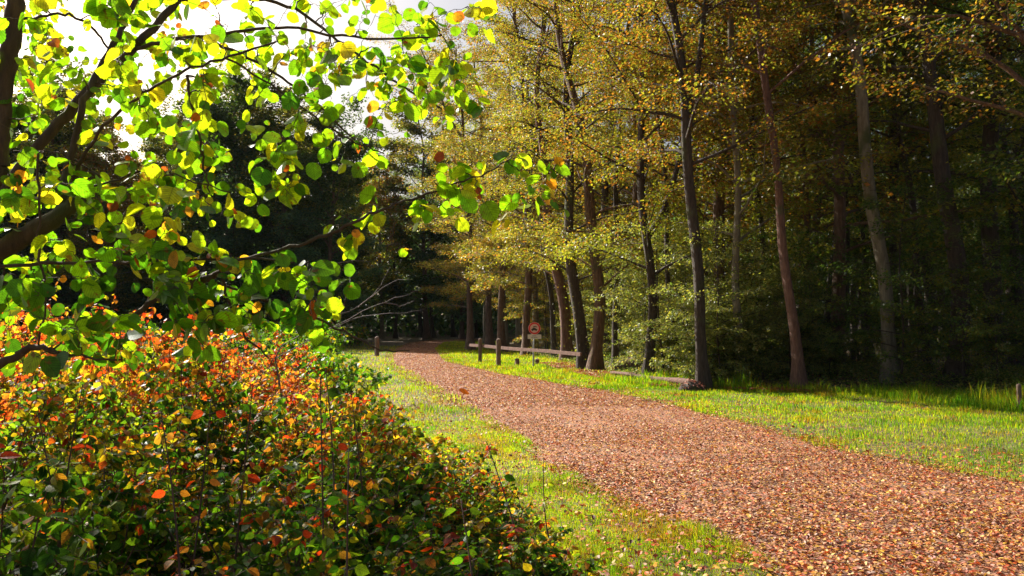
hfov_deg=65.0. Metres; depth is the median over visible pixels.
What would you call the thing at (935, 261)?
tree
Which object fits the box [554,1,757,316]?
tree
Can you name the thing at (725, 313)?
sapling
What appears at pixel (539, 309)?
sapling
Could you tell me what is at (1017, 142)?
tree
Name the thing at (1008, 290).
tree
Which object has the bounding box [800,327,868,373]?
sapling
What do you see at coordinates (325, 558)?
bush
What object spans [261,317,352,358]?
bush
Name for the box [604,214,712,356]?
sapling
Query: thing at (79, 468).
shoot
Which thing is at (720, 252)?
sapling
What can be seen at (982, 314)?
sapling
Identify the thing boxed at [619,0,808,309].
tree
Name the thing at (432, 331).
tree
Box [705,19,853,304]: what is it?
tree
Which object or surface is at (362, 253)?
tree
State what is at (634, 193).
tree
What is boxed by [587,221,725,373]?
sapling
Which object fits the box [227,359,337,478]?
bush
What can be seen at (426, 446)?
bush
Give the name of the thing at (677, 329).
sapling
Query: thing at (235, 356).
bush
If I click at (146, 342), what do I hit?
bush
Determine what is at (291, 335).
bush
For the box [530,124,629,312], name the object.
tree
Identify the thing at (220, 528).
bush
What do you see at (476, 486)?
bush
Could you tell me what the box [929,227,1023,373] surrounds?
sapling
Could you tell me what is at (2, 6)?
hazel tree
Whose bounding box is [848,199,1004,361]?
sapling
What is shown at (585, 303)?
sapling
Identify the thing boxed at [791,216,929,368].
sapling
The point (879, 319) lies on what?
sapling
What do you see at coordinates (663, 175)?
tree
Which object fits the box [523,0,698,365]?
tree
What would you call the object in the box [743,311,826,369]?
sapling
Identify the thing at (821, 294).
sapling
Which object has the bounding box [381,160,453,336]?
tree
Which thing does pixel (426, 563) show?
bush
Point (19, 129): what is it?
tree
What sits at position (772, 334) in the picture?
sapling
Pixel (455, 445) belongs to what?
sprig
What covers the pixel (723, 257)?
sapling
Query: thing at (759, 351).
sapling
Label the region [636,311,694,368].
sapling
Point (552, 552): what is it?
bush
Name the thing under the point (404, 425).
sprig
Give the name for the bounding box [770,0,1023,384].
tree
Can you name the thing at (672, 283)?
sapling
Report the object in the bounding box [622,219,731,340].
sapling
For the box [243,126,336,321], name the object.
tree
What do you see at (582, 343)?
tree
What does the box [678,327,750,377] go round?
sapling
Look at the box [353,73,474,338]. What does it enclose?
tree
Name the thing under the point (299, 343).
bush
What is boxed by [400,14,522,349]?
tree
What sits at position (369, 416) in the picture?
bush
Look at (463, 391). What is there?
falling leaf
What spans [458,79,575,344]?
tree
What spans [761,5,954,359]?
tree
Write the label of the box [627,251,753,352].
sapling
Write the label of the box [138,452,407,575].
bush
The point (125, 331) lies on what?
bush
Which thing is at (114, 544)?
bush
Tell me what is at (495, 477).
sprig
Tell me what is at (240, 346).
bush
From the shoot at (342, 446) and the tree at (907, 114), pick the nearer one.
the shoot at (342, 446)
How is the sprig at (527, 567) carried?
on the ground at (398, 341)
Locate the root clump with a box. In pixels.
[615,357,656,371]
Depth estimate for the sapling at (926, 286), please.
22.75 m
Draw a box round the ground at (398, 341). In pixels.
[0,269,1023,575]
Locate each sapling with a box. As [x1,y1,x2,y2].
[503,257,572,348]
[509,260,580,356]
[513,272,572,346]
[531,290,572,349]
[548,295,590,344]
[554,246,627,343]
[555,256,623,344]
[556,261,624,343]
[568,254,621,339]
[570,278,632,351]
[574,253,644,351]
[583,272,641,352]
[583,273,644,351]
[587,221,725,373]
[590,232,691,356]
[595,267,686,371]
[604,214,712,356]
[605,237,687,351]
[610,283,644,343]
[614,240,731,364]
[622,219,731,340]
[626,320,692,374]
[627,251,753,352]
[632,273,691,317]
[633,328,692,371]
[634,297,752,375]
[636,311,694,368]
[639,230,731,324]
[639,313,712,371]
[645,216,785,382]
[656,299,727,367]
[665,327,735,378]
[671,288,784,373]
[675,302,772,380]
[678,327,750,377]
[680,283,803,378]
[683,321,770,384]
[684,250,803,351]
[686,241,831,329]
[686,296,748,354]
[705,267,804,324]
[709,254,822,324]
[714,305,786,368]
[714,320,765,377]
[723,322,791,382]
[725,260,850,371]
[734,306,821,376]
[739,224,895,371]
[742,275,834,376]
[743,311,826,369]
[750,326,810,380]
[751,329,788,377]
[759,306,851,375]
[768,232,900,358]
[774,261,859,343]
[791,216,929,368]
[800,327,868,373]
[808,176,1019,384]
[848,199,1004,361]
[849,292,944,379]
[851,299,941,374]
[858,242,980,375]
[879,236,1023,386]
[897,225,1018,347]
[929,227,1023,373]
[967,231,1023,358]
[1009,311,1023,383]
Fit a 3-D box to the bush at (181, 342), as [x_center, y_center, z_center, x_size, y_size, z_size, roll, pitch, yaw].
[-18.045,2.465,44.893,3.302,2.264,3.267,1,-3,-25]
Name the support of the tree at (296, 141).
on the ground at (398, 341)
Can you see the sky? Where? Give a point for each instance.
(199, 20)
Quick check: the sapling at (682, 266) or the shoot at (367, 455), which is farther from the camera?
the sapling at (682, 266)
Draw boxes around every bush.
[0,278,78,478]
[0,306,68,436]
[0,336,159,519]
[0,362,67,478]
[0,379,120,575]
[0,429,190,575]
[0,443,135,575]
[1,344,153,479]
[22,394,294,575]
[23,302,153,420]
[34,326,160,372]
[41,275,191,513]
[62,331,310,544]
[99,313,319,513]
[111,310,173,347]
[121,554,258,575]
[137,326,244,408]
[138,304,272,473]
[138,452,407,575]
[161,320,195,345]
[172,326,276,368]
[207,420,456,575]
[211,333,267,357]
[222,358,288,426]
[223,350,252,378]
[225,327,270,350]
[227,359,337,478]
[227,359,415,524]
[230,330,329,448]
[235,480,439,575]
[248,342,393,434]
[249,373,400,506]
[250,335,358,401]
[257,344,340,377]
[258,529,482,575]
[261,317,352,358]
[264,327,292,350]
[274,332,330,351]
[290,397,498,561]
[325,326,354,353]
[326,416,391,439]
[335,488,500,575]
[338,325,370,347]
[363,435,454,483]
[365,480,511,574]
[375,530,522,575]
[393,446,504,505]
[405,480,573,575]
[414,461,547,543]
[425,521,606,575]
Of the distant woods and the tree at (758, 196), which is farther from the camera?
the distant woods
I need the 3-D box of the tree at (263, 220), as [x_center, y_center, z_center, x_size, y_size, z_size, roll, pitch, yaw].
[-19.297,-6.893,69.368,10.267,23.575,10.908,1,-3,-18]
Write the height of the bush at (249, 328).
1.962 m
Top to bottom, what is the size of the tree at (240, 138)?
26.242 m
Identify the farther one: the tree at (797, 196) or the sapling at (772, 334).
the tree at (797, 196)
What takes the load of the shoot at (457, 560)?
on the ground at (398, 341)
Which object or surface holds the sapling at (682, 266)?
on the ground at (398, 341)
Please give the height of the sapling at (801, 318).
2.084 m
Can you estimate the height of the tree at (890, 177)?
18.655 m
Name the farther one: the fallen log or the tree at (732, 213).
the tree at (732, 213)
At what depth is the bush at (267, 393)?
6.42 m
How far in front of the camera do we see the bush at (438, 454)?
6.68 m
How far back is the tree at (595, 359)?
28.36 m
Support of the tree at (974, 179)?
on the ground at (398, 341)
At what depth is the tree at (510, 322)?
82.63 m
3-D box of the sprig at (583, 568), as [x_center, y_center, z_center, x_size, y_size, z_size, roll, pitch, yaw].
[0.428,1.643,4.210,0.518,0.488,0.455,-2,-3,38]
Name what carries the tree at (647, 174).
on the ground at (398, 341)
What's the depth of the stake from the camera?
15.82 m
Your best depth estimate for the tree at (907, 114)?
23.96 m
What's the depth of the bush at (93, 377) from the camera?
5.30 m
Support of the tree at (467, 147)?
on the ground at (398, 341)
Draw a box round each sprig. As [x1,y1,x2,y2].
[365,387,393,414]
[382,412,413,436]
[422,430,473,478]
[439,447,466,471]
[476,485,534,551]
[489,475,531,531]
[492,470,535,523]
[494,554,589,575]
[509,510,579,574]
[538,542,606,575]
[571,558,589,575]
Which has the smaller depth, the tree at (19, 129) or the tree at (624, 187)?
the tree at (19, 129)
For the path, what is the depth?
8.81 m
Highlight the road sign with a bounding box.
[528,322,540,365]
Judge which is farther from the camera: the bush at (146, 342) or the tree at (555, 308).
the tree at (555, 308)
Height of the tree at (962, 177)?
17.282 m
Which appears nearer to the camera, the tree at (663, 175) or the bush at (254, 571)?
the bush at (254, 571)
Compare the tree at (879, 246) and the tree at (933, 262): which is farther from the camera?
the tree at (933, 262)
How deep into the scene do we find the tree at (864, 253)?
27.91 m
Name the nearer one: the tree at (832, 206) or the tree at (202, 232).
the tree at (832, 206)
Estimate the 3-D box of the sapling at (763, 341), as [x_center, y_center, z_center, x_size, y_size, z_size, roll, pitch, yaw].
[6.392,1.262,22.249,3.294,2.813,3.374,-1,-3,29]
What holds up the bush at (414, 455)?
on the ground at (398, 341)
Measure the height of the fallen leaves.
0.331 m
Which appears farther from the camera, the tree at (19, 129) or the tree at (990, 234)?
the tree at (19, 129)
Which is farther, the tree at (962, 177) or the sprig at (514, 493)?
the tree at (962, 177)
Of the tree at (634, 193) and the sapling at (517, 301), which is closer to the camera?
the tree at (634, 193)
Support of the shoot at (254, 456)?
on the ground at (398, 341)
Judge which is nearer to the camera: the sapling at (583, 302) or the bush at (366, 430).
the bush at (366, 430)
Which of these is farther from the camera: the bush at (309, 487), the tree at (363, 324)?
the tree at (363, 324)
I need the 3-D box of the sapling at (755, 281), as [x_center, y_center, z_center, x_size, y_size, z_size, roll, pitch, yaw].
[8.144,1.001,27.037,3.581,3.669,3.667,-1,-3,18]
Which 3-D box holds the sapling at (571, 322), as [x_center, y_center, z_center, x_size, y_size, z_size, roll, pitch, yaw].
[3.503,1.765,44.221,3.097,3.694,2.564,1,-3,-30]
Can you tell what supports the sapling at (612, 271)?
on the ground at (398, 341)
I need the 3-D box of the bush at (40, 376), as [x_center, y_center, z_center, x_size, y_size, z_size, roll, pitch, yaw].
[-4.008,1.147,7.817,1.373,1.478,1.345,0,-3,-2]
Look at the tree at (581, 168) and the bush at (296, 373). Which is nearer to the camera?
the bush at (296, 373)
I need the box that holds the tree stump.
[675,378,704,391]
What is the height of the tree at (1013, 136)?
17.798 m
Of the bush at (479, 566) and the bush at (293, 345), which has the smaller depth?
the bush at (479, 566)
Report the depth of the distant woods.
99.75 m
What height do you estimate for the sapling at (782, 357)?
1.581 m
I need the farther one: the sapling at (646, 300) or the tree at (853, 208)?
the tree at (853, 208)
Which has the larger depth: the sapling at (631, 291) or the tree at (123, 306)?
the tree at (123, 306)
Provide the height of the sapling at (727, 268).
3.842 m
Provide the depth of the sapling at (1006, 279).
26.10 m
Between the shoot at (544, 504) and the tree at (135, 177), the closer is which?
the shoot at (544, 504)
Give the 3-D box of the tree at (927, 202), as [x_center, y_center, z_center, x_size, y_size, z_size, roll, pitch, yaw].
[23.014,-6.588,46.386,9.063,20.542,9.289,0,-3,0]
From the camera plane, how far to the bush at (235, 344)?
20.05 m
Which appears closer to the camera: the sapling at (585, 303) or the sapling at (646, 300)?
the sapling at (646, 300)
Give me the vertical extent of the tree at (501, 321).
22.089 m
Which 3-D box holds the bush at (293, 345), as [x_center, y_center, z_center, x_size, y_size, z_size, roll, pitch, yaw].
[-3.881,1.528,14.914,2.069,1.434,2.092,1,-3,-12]
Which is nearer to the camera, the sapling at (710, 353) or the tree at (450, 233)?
the sapling at (710, 353)
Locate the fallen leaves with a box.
[343,339,1023,575]
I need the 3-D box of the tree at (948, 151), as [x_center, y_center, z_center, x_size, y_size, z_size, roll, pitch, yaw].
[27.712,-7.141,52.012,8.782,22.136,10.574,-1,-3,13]
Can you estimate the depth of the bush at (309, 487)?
4.48 m
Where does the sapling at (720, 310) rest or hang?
on the ground at (398, 341)
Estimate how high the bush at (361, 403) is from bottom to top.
1.215 m
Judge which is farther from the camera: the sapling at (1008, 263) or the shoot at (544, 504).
the sapling at (1008, 263)
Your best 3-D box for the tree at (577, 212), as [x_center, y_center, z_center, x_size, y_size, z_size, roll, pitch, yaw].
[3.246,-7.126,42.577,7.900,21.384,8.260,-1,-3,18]
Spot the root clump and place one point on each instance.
(632, 365)
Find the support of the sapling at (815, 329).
on the ground at (398, 341)
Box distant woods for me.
[2,150,1005,338]
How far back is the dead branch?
6.40 m
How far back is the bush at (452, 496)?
4.61 m
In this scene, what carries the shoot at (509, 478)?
on the ground at (398, 341)
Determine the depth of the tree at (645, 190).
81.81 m
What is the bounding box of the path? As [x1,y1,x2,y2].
[389,337,1023,575]
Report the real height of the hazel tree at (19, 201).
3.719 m
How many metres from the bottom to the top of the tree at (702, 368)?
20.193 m
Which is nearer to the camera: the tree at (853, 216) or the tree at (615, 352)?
the tree at (615, 352)
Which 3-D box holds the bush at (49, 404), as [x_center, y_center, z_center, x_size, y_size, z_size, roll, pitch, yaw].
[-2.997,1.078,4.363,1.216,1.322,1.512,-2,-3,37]
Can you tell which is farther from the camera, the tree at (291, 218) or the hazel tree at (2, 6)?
the tree at (291, 218)
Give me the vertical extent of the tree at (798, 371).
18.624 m
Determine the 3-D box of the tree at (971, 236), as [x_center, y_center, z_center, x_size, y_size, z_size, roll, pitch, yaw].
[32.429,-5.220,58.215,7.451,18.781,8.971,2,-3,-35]
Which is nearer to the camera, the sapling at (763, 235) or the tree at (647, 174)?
the sapling at (763, 235)
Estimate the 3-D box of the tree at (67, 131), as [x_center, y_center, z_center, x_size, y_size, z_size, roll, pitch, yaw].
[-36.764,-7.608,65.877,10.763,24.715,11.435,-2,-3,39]
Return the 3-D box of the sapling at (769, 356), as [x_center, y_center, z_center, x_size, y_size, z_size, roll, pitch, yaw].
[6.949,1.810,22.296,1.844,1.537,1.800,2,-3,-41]
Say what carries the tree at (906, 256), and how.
on the ground at (398, 341)
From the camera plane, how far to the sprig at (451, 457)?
8.01 m
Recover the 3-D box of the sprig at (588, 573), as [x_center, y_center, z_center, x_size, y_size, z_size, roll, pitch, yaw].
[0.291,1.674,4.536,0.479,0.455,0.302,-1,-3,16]
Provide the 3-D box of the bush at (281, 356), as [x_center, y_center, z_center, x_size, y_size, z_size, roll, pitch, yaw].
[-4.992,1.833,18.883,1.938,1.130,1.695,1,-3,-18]
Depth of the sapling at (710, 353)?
21.61 m
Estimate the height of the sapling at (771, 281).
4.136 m
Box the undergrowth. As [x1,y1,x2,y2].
[535,342,1023,397]
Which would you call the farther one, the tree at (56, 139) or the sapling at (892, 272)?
the tree at (56, 139)
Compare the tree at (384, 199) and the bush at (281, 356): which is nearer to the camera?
the bush at (281, 356)
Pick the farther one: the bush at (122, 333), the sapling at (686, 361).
the sapling at (686, 361)
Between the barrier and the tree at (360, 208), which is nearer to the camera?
the barrier
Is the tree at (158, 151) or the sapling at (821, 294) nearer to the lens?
the sapling at (821, 294)
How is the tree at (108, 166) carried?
on the ground at (398, 341)
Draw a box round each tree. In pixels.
[0,0,108,33]
[0,0,570,377]
[0,53,130,342]
[0,66,76,341]
[0,120,58,321]
[4,84,119,341]
[48,115,163,318]
[56,149,161,322]
[64,172,148,322]
[109,94,222,341]
[117,139,190,328]
[136,134,242,322]
[169,66,293,315]
[172,60,281,317]
[205,74,306,333]
[227,67,346,319]
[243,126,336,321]
[243,130,315,322]
[268,92,394,338]
[270,124,378,322]
[307,185,382,330]
[335,146,420,338]
[341,178,398,337]
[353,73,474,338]
[356,161,428,338]
[366,0,555,346]
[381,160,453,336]
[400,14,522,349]
[401,158,454,337]
[402,105,515,343]
[407,151,495,338]
[417,192,466,336]
[424,20,537,347]
[430,118,524,343]
[432,0,565,351]
[432,161,493,338]
[444,0,614,360]
[449,5,612,353]
[450,0,711,370]
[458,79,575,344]
[460,0,594,355]
[463,0,669,368]
[474,75,624,347]
[478,0,608,356]
[479,138,563,333]
[481,176,540,335]
[503,0,632,348]
[510,0,688,359]
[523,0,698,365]
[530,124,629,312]
[533,46,630,342]
[536,0,799,375]
[538,0,782,374]
[539,181,572,337]
[548,0,714,350]
[548,0,858,390]
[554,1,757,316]
[564,0,882,336]
[574,0,793,284]
[587,52,709,282]
[593,0,912,380]
[600,118,657,278]
[606,0,901,307]
[608,141,682,292]
[616,0,936,387]
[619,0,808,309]
[628,1,829,288]
[661,0,1023,375]
[669,0,949,324]
[678,0,984,363]
[684,0,930,327]
[686,0,980,362]
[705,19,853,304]
[725,0,926,344]
[738,35,849,307]
[741,59,833,336]
[752,0,1002,382]
[754,0,1023,373]
[761,2,1010,366]
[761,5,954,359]
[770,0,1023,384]
[785,1,931,351]
[797,51,951,347]
[804,0,1023,124]
[804,0,1023,381]
[805,0,1010,352]
[820,3,1010,354]
[850,23,979,331]
[851,57,977,344]
[859,21,1004,346]
[869,0,1023,365]
[874,95,956,324]
[880,0,1023,257]
[897,22,1007,231]
[901,1,1023,336]
[905,1,1023,320]
[913,0,1023,287]
[920,160,981,327]
[949,19,1023,341]
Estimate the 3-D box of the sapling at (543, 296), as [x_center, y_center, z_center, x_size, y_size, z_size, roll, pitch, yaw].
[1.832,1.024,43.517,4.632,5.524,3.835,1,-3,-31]
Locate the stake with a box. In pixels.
[1016,384,1021,407]
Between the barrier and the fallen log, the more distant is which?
the barrier
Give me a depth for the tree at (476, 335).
89.72 m
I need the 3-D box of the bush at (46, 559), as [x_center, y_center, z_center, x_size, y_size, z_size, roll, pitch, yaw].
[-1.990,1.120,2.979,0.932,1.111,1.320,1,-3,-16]
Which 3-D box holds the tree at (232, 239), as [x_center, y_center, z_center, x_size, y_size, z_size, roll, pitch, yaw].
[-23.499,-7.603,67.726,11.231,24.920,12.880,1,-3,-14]
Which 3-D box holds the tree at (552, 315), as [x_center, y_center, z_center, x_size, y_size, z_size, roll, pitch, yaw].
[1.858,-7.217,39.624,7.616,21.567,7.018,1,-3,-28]
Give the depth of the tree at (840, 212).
22.14 m
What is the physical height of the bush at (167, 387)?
1.528 m
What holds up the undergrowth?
on the ground at (398, 341)
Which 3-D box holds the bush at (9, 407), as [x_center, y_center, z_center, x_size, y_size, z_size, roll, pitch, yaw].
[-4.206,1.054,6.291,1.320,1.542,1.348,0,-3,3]
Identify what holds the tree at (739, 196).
on the ground at (398, 341)
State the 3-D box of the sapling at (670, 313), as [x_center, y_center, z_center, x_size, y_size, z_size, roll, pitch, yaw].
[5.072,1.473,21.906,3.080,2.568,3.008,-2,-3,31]
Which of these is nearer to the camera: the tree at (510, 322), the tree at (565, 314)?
the tree at (565, 314)
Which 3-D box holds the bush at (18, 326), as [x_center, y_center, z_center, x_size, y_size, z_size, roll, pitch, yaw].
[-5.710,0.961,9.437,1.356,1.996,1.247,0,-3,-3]
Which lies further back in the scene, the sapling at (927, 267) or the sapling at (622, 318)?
the sapling at (622, 318)
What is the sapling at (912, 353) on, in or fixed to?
on the ground at (398, 341)
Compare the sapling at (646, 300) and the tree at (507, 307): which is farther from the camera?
the tree at (507, 307)
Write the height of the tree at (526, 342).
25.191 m
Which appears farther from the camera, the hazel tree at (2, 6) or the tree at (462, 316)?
the tree at (462, 316)
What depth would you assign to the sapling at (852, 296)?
22.69 m
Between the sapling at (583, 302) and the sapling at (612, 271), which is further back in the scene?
the sapling at (583, 302)
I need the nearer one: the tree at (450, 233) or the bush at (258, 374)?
the bush at (258, 374)
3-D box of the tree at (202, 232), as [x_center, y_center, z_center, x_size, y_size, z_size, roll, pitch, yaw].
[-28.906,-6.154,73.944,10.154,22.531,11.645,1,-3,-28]
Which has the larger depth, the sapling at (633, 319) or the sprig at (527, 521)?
the sapling at (633, 319)
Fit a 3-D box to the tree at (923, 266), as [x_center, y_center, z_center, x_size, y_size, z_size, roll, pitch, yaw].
[18.865,-8.217,37.447,10.431,23.068,10.177,0,-3,8]
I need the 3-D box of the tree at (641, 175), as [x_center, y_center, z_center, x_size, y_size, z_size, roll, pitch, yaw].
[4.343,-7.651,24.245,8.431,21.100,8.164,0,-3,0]
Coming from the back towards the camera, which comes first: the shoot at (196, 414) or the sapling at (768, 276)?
the sapling at (768, 276)
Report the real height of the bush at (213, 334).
1.759 m
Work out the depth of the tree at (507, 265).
49.79 m
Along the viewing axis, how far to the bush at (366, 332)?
54.45 m
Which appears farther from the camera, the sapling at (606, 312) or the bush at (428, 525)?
the sapling at (606, 312)
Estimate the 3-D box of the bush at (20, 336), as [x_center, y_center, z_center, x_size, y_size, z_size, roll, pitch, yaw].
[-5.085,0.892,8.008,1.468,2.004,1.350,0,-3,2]
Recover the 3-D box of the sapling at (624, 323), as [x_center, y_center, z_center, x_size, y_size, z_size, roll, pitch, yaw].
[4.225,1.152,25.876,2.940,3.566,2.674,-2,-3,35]
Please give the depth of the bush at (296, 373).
9.50 m
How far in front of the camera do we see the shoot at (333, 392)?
3.27 m
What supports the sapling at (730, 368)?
on the ground at (398, 341)
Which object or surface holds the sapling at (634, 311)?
on the ground at (398, 341)
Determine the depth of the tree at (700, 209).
29.88 m
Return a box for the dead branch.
[274,260,422,461]
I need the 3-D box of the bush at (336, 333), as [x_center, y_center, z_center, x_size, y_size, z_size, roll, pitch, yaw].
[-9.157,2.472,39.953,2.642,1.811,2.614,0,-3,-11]
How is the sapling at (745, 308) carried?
on the ground at (398, 341)
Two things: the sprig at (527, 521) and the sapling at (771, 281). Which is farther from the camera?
the sapling at (771, 281)
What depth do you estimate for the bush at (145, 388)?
9.22 m
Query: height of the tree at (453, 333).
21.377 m
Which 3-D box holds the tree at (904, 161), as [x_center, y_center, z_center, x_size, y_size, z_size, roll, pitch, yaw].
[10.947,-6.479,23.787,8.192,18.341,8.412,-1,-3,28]
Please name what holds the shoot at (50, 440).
on the ground at (398, 341)
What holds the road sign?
on the ground at (398, 341)
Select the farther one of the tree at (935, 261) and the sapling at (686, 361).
the tree at (935, 261)
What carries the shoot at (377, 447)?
on the ground at (398, 341)
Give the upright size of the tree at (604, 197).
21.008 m
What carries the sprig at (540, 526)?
on the ground at (398, 341)
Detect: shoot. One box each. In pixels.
[36,416,67,547]
[47,384,96,572]
[152,409,189,575]
[175,397,226,575]
[214,383,262,571]
[302,378,340,573]
[315,368,347,559]
[325,449,369,575]
[343,391,380,547]
[368,409,403,531]
[443,499,484,575]
[487,443,539,574]
[530,458,563,562]
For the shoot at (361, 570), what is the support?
on the ground at (398, 341)
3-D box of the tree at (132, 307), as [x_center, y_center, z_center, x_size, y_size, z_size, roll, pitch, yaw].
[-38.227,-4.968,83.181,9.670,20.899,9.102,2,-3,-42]
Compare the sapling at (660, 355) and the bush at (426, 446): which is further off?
the sapling at (660, 355)
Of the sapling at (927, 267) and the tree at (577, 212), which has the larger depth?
the tree at (577, 212)
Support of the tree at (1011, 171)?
on the ground at (398, 341)
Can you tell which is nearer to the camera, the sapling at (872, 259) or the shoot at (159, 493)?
the shoot at (159, 493)
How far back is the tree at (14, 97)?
71.05 m
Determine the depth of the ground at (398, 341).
12.95 m
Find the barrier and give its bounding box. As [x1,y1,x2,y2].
[469,338,581,365]
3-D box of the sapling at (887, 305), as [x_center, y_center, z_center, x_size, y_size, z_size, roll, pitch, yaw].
[9.938,-0.092,20.149,4.719,5.410,4.619,-1,-3,17]
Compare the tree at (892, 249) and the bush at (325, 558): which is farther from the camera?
the tree at (892, 249)
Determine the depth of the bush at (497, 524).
4.57 m
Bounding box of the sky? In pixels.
[0,0,1023,261]
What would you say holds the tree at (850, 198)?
on the ground at (398, 341)
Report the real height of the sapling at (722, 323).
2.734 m
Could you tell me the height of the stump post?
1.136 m
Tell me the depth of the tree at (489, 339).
56.04 m
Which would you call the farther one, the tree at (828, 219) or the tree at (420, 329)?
the tree at (420, 329)
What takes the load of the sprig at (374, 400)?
on the ground at (398, 341)
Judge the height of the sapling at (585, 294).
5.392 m
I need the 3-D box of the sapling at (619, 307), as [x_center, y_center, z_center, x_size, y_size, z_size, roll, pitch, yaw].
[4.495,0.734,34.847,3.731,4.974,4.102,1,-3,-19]
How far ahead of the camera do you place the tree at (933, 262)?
56.94 m
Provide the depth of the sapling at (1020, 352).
19.69 m
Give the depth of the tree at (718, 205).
25.29 m
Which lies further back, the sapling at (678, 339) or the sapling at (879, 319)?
the sapling at (678, 339)
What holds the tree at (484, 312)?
on the ground at (398, 341)
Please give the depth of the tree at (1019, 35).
14.79 m
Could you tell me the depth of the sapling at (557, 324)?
39.75 m
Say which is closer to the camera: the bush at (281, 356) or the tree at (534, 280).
the bush at (281, 356)
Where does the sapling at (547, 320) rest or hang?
on the ground at (398, 341)
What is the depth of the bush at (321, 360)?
11.47 m
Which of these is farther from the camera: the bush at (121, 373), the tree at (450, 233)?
the tree at (450, 233)
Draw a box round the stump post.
[374,336,378,356]
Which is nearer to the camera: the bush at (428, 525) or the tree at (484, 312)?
the bush at (428, 525)
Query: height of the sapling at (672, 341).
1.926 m
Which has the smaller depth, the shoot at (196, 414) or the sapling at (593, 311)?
the shoot at (196, 414)
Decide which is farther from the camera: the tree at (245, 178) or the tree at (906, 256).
the tree at (245, 178)
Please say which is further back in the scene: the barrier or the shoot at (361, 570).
the barrier
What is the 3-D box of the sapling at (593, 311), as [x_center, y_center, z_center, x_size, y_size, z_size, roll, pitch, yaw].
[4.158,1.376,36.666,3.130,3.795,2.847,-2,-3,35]
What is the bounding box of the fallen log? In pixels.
[610,371,696,383]
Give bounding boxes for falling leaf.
[459,388,468,393]

